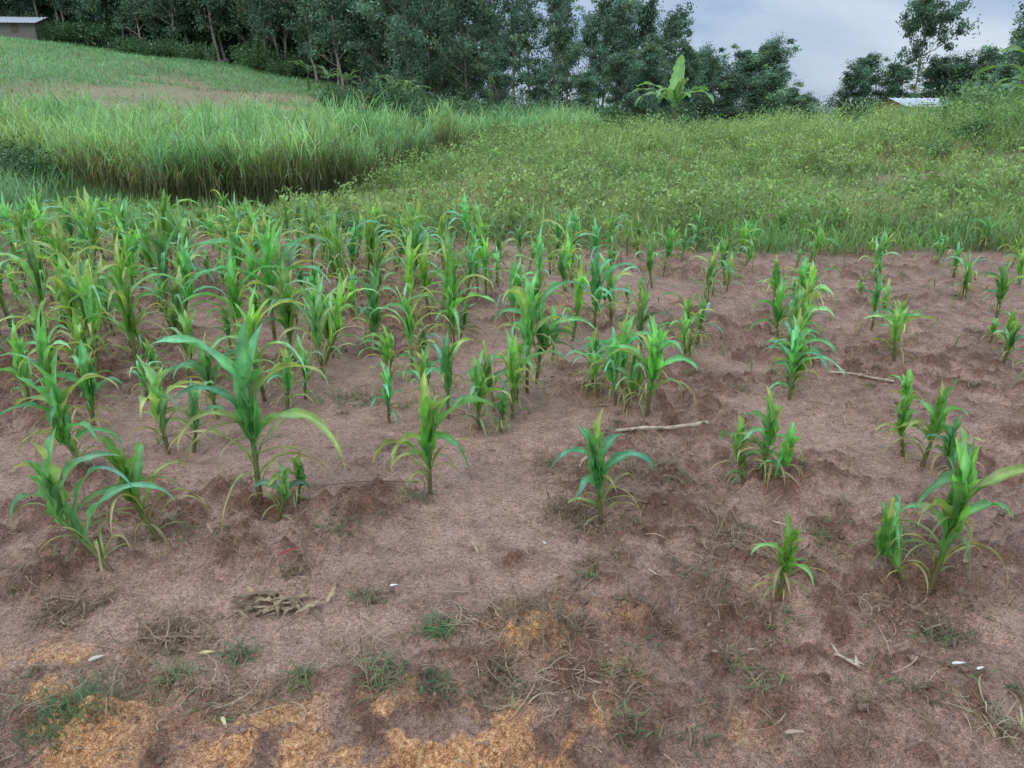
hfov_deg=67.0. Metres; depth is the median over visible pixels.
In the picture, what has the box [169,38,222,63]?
shrub
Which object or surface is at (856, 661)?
dry maize stalk
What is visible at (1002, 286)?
maize plant
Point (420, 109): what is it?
shrub
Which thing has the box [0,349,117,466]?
maize plant
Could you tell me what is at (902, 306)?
maize plant
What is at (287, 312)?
maize plant
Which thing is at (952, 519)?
maize plant
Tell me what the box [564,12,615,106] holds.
eucalyptus tree
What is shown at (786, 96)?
eucalyptus tree
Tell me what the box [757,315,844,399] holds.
maize plant
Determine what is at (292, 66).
shrub
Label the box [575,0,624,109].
eucalyptus tree
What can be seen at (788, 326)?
maize plant
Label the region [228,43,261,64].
shrub
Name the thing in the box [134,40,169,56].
shrub
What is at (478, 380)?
maize plant
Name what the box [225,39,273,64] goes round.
shrub
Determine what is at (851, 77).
eucalyptus tree
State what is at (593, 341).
maize plant
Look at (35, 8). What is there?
eucalyptus tree
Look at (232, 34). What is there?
eucalyptus tree
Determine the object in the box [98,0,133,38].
eucalyptus tree
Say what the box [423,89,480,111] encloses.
shrub
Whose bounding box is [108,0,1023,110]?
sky
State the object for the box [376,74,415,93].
banana plant
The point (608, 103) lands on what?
shrub
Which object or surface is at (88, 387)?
maize plant
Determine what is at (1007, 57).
eucalyptus tree
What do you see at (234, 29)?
eucalyptus tree
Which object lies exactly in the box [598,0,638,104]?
eucalyptus tree
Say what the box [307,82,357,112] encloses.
shrub
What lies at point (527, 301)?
maize plant
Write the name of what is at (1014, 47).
banana plant
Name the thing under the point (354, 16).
eucalyptus tree
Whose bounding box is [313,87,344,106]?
shrub
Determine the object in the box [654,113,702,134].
shrub
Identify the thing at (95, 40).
shrub
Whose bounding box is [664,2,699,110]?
eucalyptus tree
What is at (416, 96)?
shrub
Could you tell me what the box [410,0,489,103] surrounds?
eucalyptus tree
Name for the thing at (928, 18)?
eucalyptus tree
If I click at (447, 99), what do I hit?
shrub
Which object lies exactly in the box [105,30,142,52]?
shrub
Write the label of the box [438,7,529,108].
eucalyptus tree
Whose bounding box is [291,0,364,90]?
eucalyptus tree
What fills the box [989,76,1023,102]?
banana plant
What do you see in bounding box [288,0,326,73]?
eucalyptus tree
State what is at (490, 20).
eucalyptus tree
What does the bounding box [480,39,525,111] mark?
eucalyptus tree
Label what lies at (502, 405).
maize plant
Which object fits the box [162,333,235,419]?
maize plant
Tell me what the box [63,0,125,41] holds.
eucalyptus tree
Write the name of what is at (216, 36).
eucalyptus tree
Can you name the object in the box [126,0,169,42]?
eucalyptus tree
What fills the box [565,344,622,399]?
maize plant
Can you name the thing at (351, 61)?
eucalyptus tree
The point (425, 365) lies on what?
maize plant
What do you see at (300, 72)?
shrub
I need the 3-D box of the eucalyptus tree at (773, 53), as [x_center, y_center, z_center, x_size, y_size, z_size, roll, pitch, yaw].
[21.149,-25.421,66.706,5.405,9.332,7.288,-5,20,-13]
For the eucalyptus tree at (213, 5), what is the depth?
72.05 m
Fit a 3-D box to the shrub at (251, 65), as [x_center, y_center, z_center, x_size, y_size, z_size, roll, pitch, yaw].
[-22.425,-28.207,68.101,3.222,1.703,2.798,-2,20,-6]
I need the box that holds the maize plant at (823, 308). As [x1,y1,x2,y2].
[774,290,833,349]
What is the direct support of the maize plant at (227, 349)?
on the ground at (432, 552)
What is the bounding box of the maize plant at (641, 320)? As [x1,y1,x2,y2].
[616,284,673,348]
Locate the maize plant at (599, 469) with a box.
[551,408,652,529]
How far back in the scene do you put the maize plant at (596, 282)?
5.67 m
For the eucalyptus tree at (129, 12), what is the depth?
73.19 m
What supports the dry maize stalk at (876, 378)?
on the ground at (432, 552)
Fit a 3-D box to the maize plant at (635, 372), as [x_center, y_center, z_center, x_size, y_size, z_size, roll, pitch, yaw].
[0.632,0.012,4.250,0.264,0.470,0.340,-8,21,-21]
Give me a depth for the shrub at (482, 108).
40.20 m
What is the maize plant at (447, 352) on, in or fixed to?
on the ground at (432, 552)
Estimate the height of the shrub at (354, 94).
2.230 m
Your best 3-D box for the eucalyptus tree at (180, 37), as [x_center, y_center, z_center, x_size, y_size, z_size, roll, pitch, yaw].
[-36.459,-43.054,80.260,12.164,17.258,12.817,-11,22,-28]
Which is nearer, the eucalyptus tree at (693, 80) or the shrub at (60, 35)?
the eucalyptus tree at (693, 80)
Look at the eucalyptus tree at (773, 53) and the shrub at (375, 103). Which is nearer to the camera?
the shrub at (375, 103)
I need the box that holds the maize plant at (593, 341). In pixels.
[563,326,611,396]
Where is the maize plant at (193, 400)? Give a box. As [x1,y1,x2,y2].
[154,378,228,458]
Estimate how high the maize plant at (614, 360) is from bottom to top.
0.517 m
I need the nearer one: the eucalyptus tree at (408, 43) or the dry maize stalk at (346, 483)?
the dry maize stalk at (346, 483)
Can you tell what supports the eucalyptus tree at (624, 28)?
on the ground at (432, 552)
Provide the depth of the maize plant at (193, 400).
3.81 m
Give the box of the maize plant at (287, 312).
[238,260,323,362]
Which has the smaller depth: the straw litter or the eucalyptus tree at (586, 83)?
the straw litter
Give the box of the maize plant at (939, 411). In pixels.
[886,378,971,474]
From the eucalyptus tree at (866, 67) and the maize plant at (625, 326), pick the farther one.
the eucalyptus tree at (866, 67)
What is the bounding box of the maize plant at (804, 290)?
[784,279,826,335]
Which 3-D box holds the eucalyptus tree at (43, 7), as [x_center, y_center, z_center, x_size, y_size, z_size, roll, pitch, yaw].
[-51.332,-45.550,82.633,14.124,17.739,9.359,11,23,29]
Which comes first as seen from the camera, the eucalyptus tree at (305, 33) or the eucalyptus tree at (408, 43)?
the eucalyptus tree at (408, 43)
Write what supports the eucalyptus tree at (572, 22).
on the ground at (432, 552)
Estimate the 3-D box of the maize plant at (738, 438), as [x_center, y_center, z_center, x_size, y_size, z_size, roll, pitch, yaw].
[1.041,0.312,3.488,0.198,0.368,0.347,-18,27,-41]
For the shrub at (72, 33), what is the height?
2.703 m
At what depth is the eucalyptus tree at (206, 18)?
73.37 m
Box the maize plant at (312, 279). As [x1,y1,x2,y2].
[298,261,342,338]
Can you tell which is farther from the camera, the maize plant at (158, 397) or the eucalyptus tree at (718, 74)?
the eucalyptus tree at (718, 74)
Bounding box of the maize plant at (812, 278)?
[784,260,840,312]
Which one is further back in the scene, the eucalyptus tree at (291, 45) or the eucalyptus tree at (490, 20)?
the eucalyptus tree at (291, 45)
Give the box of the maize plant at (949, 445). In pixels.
[923,414,984,488]
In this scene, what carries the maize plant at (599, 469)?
on the ground at (432, 552)
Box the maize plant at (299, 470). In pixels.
[267,447,317,504]
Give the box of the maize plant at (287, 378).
[258,345,313,412]
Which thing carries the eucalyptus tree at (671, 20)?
on the ground at (432, 552)
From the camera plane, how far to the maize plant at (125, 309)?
4.71 m
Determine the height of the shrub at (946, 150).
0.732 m
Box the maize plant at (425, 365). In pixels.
[403,343,452,406]
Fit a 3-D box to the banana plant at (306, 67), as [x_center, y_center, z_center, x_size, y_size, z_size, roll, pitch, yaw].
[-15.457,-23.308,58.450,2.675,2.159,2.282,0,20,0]
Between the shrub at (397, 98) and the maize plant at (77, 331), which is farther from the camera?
the shrub at (397, 98)
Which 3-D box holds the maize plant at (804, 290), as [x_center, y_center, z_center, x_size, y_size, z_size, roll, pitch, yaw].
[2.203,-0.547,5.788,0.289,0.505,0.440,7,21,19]
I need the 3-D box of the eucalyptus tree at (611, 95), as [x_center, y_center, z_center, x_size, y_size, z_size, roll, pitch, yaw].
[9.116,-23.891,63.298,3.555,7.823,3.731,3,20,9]
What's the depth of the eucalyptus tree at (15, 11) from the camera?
77.77 m
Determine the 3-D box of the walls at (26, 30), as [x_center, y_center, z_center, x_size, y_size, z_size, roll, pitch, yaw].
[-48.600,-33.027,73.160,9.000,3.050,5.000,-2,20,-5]
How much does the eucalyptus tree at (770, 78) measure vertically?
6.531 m
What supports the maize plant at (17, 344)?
on the ground at (432, 552)
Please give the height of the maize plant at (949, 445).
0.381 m
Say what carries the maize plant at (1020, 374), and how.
on the ground at (432, 552)
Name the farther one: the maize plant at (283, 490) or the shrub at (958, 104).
the shrub at (958, 104)
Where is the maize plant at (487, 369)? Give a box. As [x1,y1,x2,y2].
[468,340,521,411]
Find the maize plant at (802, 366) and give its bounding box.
[770,331,819,395]
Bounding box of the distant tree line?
[107,39,929,126]
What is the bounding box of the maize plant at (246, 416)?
[147,321,345,530]
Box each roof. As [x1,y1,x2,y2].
[0,17,54,23]
[870,98,947,106]
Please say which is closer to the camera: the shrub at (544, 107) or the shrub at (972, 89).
the shrub at (972, 89)
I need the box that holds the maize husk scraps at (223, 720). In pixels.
[88,521,982,727]
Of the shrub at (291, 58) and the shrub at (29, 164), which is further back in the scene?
the shrub at (291, 58)
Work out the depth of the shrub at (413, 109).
41.47 m
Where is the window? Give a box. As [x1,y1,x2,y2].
[10,25,17,31]
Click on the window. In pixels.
(14, 28)
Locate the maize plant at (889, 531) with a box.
[846,494,928,595]
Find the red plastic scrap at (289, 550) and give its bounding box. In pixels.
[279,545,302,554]
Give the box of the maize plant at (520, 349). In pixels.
[491,333,550,407]
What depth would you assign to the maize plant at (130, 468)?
2.92 m
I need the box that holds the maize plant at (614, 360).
[572,326,628,409]
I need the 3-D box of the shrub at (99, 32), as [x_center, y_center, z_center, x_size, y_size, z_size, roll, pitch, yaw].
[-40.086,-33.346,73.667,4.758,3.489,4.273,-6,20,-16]
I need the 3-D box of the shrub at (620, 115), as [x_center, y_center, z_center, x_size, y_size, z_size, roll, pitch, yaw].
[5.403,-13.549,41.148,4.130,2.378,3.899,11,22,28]
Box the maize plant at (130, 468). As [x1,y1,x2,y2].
[78,432,207,552]
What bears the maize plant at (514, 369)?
on the ground at (432, 552)
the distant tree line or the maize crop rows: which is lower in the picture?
the maize crop rows
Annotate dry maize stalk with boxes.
[119,634,218,651]
[319,472,417,486]
[615,420,708,431]
[829,369,893,381]
[831,643,864,667]
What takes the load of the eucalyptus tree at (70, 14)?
on the ground at (432, 552)
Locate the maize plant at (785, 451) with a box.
[760,421,801,480]
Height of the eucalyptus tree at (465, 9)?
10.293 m
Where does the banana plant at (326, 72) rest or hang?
on the ground at (432, 552)
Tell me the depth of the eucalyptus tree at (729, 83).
61.35 m
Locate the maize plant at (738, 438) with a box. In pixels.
[709,412,787,487]
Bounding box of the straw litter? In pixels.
[0,248,1023,767]
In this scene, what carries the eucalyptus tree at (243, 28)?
on the ground at (432, 552)
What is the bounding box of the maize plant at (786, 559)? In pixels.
[747,511,829,605]
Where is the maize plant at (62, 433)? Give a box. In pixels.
[37,387,121,471]
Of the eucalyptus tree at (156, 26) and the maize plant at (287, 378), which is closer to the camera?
the maize plant at (287, 378)
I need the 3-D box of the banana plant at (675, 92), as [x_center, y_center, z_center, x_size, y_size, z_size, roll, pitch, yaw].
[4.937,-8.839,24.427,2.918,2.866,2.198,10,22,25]
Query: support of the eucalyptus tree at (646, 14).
on the ground at (432, 552)
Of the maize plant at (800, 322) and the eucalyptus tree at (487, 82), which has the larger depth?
the eucalyptus tree at (487, 82)
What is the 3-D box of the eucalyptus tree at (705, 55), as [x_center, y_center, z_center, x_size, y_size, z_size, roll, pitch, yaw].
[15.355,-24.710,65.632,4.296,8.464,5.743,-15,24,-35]
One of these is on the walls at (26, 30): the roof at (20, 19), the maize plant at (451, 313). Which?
the roof at (20, 19)
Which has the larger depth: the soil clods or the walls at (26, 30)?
the walls at (26, 30)
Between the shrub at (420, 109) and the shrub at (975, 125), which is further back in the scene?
the shrub at (420, 109)
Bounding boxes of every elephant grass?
[0,68,434,208]
[423,92,606,154]
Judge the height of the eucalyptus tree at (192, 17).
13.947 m
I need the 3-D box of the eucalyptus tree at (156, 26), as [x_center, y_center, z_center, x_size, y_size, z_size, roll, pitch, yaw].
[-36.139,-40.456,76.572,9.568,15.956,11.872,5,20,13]
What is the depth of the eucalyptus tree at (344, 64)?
65.69 m
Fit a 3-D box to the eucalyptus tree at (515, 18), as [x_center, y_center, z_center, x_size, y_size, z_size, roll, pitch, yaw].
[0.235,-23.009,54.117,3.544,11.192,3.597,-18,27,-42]
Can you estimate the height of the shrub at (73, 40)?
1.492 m
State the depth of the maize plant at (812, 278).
5.95 m
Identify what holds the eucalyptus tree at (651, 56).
on the ground at (432, 552)
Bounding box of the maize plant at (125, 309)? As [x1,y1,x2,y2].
[66,264,169,371]
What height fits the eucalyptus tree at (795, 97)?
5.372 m
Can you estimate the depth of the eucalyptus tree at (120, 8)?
74.77 m
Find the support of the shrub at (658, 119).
on the ground at (432, 552)
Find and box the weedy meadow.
[255,91,1023,255]
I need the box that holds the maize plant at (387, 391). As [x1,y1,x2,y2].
[371,360,414,424]
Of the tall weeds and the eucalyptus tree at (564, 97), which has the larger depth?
the eucalyptus tree at (564, 97)
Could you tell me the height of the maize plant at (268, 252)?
1.062 m
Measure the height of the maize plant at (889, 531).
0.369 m
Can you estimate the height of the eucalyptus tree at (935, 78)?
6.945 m
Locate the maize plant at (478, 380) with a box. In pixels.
[450,349,512,437]
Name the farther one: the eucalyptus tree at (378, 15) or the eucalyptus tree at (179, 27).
the eucalyptus tree at (179, 27)
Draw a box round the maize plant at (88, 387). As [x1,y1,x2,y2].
[30,340,126,434]
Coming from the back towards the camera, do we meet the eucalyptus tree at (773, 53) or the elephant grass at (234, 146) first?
the eucalyptus tree at (773, 53)
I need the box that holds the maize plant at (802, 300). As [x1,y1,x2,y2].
[776,283,826,344]
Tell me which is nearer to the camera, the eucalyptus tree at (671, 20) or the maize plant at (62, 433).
the maize plant at (62, 433)
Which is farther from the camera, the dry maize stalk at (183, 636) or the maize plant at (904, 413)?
the maize plant at (904, 413)
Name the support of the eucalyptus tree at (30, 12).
on the ground at (432, 552)
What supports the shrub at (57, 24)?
on the ground at (432, 552)
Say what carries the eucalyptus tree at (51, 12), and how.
on the ground at (432, 552)
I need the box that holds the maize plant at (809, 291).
[783,279,828,348]
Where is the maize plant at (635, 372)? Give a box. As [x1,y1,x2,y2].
[603,342,655,418]
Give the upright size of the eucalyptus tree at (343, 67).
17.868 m
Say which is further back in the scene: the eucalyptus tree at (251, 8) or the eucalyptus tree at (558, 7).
the eucalyptus tree at (251, 8)
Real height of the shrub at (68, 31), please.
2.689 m
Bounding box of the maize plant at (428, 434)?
[373,370,493,502]
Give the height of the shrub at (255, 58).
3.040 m
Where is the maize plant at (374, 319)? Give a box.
[344,270,403,351]
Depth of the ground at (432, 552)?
3.01 m
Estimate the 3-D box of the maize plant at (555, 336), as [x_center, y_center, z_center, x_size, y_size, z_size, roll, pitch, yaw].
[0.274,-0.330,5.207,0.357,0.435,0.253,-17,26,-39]
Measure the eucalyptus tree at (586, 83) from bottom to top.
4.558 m
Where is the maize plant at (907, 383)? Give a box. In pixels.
[885,369,922,415]
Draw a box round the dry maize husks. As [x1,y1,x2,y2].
[228,583,335,622]
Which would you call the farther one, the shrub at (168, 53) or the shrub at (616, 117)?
the shrub at (168, 53)
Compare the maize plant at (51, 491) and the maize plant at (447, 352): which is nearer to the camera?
the maize plant at (51, 491)
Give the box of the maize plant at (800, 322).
[767,307,836,368]
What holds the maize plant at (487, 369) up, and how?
on the ground at (432, 552)
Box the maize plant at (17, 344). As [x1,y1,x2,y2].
[0,320,40,407]
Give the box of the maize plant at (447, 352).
[426,330,474,427]
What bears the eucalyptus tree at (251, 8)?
on the ground at (432, 552)
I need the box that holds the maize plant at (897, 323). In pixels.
[864,301,938,363]
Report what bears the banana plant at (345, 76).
on the ground at (432, 552)
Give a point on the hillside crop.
(78, 77)
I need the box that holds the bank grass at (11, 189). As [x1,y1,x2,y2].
[0,138,488,237]
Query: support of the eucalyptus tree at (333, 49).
on the ground at (432, 552)
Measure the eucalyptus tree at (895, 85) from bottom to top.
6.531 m
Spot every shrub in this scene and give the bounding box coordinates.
[0,135,41,177]
[0,141,65,187]
[32,26,59,41]
[39,13,69,43]
[39,19,69,42]
[44,19,86,42]
[45,19,87,44]
[64,13,116,48]
[65,34,81,44]
[67,24,114,47]
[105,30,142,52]
[114,35,150,54]
[126,34,152,43]
[130,39,172,57]
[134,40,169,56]
[146,32,191,58]
[147,40,184,58]
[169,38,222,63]
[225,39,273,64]
[228,41,287,72]
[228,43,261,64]
[239,53,271,69]
[259,59,296,76]
[272,54,305,77]
[278,47,316,78]
[290,58,313,78]
[293,54,325,78]
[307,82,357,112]
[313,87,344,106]
[337,85,374,111]
[341,72,410,119]
[356,91,398,117]
[373,83,424,124]
[390,84,440,113]
[396,94,457,133]
[396,97,430,122]
[414,93,472,127]
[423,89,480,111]
[444,92,519,121]
[462,101,502,119]
[465,98,514,116]
[506,92,573,118]
[559,93,630,121]
[564,93,622,127]
[594,104,658,130]
[607,108,640,126]
[609,116,650,139]
[639,101,703,129]
[640,107,679,136]
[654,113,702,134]
[916,135,959,162]
[929,91,1006,132]
[934,73,1022,113]
[953,116,1000,141]
[1012,96,1022,127]
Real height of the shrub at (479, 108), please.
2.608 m
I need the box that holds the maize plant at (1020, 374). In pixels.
[1014,361,1023,383]
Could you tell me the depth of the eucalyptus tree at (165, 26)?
79.92 m
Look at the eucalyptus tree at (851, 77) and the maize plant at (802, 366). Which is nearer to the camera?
the maize plant at (802, 366)
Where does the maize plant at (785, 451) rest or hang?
on the ground at (432, 552)
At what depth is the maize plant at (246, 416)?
3.08 m
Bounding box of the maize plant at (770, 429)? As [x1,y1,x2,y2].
[726,386,802,489]
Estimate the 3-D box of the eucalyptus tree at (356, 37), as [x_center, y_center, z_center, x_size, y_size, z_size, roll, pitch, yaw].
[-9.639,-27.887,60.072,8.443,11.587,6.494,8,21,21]
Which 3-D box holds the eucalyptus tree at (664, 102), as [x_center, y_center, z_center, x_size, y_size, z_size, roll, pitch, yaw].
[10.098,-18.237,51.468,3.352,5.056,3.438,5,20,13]
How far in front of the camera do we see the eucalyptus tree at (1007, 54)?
55.55 m
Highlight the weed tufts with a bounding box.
[0,219,1023,767]
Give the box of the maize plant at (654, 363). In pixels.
[595,315,697,416]
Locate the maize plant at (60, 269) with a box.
[46,248,123,354]
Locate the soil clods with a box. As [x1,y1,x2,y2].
[0,248,1022,767]
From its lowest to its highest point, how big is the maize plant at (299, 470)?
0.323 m
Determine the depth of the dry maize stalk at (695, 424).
4.00 m
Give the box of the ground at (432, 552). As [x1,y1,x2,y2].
[0,40,1023,767]
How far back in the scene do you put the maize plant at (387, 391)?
4.18 m
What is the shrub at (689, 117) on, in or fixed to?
on the ground at (432, 552)
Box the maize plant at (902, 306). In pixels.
[870,293,923,346]
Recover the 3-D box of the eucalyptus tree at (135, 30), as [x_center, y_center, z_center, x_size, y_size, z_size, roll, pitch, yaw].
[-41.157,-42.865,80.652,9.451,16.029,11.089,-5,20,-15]
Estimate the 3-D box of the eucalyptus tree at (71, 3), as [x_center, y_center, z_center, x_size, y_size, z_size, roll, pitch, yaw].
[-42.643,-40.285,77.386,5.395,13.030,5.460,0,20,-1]
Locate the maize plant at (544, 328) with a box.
[494,298,598,389]
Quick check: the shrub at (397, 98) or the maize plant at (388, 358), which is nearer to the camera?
the maize plant at (388, 358)
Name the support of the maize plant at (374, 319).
on the ground at (432, 552)
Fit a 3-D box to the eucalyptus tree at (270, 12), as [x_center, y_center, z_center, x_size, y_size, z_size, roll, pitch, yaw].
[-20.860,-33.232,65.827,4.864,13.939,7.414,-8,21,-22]
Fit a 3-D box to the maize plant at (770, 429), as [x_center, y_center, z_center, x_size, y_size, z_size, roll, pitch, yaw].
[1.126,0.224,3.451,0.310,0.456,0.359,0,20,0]
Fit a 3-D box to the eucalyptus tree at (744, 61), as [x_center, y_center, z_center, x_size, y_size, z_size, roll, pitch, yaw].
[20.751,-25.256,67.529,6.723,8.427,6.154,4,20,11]
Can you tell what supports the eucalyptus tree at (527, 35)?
on the ground at (432, 552)
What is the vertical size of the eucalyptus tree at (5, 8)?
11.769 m
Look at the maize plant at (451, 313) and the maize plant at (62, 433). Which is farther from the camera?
the maize plant at (451, 313)
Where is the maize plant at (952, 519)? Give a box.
[868,427,1023,594]
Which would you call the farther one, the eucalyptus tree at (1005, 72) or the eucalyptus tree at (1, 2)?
the eucalyptus tree at (1, 2)
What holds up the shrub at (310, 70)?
on the ground at (432, 552)
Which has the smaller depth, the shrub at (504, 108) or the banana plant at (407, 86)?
the shrub at (504, 108)
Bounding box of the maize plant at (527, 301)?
[492,266,589,408]
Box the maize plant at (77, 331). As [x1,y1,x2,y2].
[18,307,120,397]
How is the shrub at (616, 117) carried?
on the ground at (432, 552)
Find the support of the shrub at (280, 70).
on the ground at (432, 552)
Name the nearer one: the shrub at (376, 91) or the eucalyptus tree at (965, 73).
the shrub at (376, 91)
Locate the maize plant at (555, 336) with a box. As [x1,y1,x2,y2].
[546,305,572,364]
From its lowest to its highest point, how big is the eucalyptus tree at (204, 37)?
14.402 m
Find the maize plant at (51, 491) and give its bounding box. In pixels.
[10,427,174,594]
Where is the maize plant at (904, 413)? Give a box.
[875,389,919,462]
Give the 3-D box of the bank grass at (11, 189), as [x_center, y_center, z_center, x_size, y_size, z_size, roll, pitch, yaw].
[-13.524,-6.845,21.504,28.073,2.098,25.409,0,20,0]
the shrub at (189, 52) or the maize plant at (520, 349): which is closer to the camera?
the maize plant at (520, 349)
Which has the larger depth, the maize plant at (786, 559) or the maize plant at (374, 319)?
the maize plant at (374, 319)
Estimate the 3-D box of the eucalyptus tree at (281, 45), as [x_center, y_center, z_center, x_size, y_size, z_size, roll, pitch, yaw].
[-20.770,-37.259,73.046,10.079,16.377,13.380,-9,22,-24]
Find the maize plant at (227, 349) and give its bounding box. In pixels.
[216,333,280,411]
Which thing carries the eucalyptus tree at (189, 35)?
on the ground at (432, 552)
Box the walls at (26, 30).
[0,18,55,42]
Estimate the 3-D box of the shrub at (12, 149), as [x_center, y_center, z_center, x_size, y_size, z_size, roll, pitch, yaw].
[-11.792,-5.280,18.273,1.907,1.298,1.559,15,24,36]
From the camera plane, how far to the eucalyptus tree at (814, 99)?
78.44 m
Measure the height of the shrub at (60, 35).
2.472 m
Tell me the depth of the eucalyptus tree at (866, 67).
55.31 m
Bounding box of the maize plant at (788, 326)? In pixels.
[762,317,824,383]
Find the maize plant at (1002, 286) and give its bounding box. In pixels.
[977,258,1023,317]
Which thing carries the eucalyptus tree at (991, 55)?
on the ground at (432, 552)
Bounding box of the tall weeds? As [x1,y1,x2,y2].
[515,90,1023,163]
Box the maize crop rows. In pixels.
[0,186,1023,426]
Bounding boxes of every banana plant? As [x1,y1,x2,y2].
[288,60,321,89]
[313,65,339,89]
[328,70,361,92]
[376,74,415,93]
[387,80,430,93]
[627,55,713,129]
[970,45,1023,80]
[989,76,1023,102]
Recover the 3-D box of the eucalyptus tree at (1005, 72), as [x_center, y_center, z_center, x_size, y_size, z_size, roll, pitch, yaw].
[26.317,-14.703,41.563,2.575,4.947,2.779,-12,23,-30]
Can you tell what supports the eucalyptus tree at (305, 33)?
on the ground at (432, 552)
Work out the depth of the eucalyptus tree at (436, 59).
60.27 m
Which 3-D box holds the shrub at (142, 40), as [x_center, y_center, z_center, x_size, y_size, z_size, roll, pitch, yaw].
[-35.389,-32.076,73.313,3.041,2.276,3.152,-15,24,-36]
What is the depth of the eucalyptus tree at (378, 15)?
55.61 m
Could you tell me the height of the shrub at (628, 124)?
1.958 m
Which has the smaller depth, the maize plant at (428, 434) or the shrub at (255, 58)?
the maize plant at (428, 434)
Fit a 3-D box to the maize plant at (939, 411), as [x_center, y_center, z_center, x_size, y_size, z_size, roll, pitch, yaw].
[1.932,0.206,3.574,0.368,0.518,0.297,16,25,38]
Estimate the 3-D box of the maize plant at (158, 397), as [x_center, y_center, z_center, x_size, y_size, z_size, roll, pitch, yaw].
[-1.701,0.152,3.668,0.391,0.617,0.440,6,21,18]
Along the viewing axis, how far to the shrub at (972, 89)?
24.06 m
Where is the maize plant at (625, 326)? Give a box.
[580,311,651,401]
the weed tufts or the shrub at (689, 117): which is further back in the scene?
the shrub at (689, 117)
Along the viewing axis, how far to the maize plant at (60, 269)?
5.01 m
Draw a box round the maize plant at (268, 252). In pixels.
[178,205,332,345]
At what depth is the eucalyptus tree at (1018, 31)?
41.78 m
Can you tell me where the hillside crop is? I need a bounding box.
[0,35,395,124]
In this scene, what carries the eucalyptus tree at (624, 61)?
on the ground at (432, 552)
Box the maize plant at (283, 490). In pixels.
[247,460,309,520]
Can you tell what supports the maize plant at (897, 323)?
on the ground at (432, 552)
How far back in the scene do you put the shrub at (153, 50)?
69.73 m
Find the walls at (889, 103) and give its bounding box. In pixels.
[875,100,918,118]
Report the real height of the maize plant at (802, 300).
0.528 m
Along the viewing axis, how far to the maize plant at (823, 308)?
5.27 m
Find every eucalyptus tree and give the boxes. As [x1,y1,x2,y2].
[0,0,7,15]
[0,0,40,16]
[0,1,18,16]
[5,0,42,16]
[26,0,46,16]
[30,0,73,23]
[33,2,87,30]
[43,0,101,28]
[44,0,67,23]
[51,0,70,21]
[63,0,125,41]
[66,0,96,25]
[73,12,147,39]
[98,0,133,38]
[105,0,144,37]
[111,0,156,37]
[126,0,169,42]
[126,16,179,44]
[131,0,193,55]
[139,3,167,41]
[140,16,195,45]
[144,9,182,39]
[159,0,204,58]
[169,7,201,56]
[180,1,250,59]
[182,0,238,63]
[184,4,230,61]
[186,0,236,62]
[192,1,229,60]
[195,25,234,62]
[221,0,268,46]
[223,2,249,47]
[225,4,281,49]
[229,0,280,53]
[240,0,280,71]
[240,4,307,59]
[247,0,293,61]
[262,0,297,56]
[266,0,331,81]
[279,9,330,76]
[286,2,356,81]
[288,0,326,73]
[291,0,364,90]
[313,1,380,88]
[320,0,341,85]
[322,31,356,83]
[331,0,373,89]
[331,18,368,81]
[333,31,414,81]
[336,0,401,93]
[339,0,436,92]
[372,0,447,94]
[390,0,469,103]
[398,4,448,75]
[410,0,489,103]
[425,0,509,105]
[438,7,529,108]
[471,0,515,104]
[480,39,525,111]
[485,0,542,109]
[507,0,554,101]
[516,62,566,110]
[530,0,576,105]
[530,37,580,107]
[543,0,586,106]
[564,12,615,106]
[568,68,599,111]
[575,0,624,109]
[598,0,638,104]
[599,46,659,118]
[604,47,638,112]
[608,0,649,111]
[619,0,682,96]
[628,40,674,117]
[646,69,687,121]
[651,4,686,102]
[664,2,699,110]
[670,44,710,123]
[670,51,708,114]
[689,41,731,126]
[694,67,759,128]
[697,59,732,122]
[716,43,791,124]
[737,33,801,121]
[737,63,803,120]
[781,85,801,124]
[784,84,818,127]
[791,90,830,121]
[819,70,877,125]
[838,51,894,123]
[859,57,929,101]
[894,0,982,95]
[910,50,965,99]
[932,47,995,101]
[955,40,1014,103]
[983,60,1020,103]
[985,1,1023,101]
[991,37,1022,81]
[1002,14,1023,82]
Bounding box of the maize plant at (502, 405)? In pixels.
[485,386,514,435]
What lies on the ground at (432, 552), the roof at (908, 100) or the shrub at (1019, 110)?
the shrub at (1019, 110)
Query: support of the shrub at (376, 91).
on the ground at (432, 552)
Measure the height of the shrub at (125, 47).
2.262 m
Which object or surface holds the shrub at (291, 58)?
on the ground at (432, 552)
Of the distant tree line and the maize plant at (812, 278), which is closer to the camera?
the maize plant at (812, 278)
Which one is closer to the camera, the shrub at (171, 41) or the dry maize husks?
the dry maize husks
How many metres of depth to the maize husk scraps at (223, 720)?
2.38 m
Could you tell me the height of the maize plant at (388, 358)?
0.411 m
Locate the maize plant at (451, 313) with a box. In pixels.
[419,266,497,345]
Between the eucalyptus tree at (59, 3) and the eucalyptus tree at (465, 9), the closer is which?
the eucalyptus tree at (465, 9)
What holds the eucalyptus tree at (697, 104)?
on the ground at (432, 552)
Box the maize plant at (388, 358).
[358,323,418,391]
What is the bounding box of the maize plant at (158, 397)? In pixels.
[128,354,210,454]
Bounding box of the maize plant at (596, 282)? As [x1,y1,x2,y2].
[560,247,640,330]
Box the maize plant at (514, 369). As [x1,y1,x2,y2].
[491,330,567,423]
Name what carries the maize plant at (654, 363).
on the ground at (432, 552)
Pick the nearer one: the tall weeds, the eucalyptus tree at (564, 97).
the tall weeds

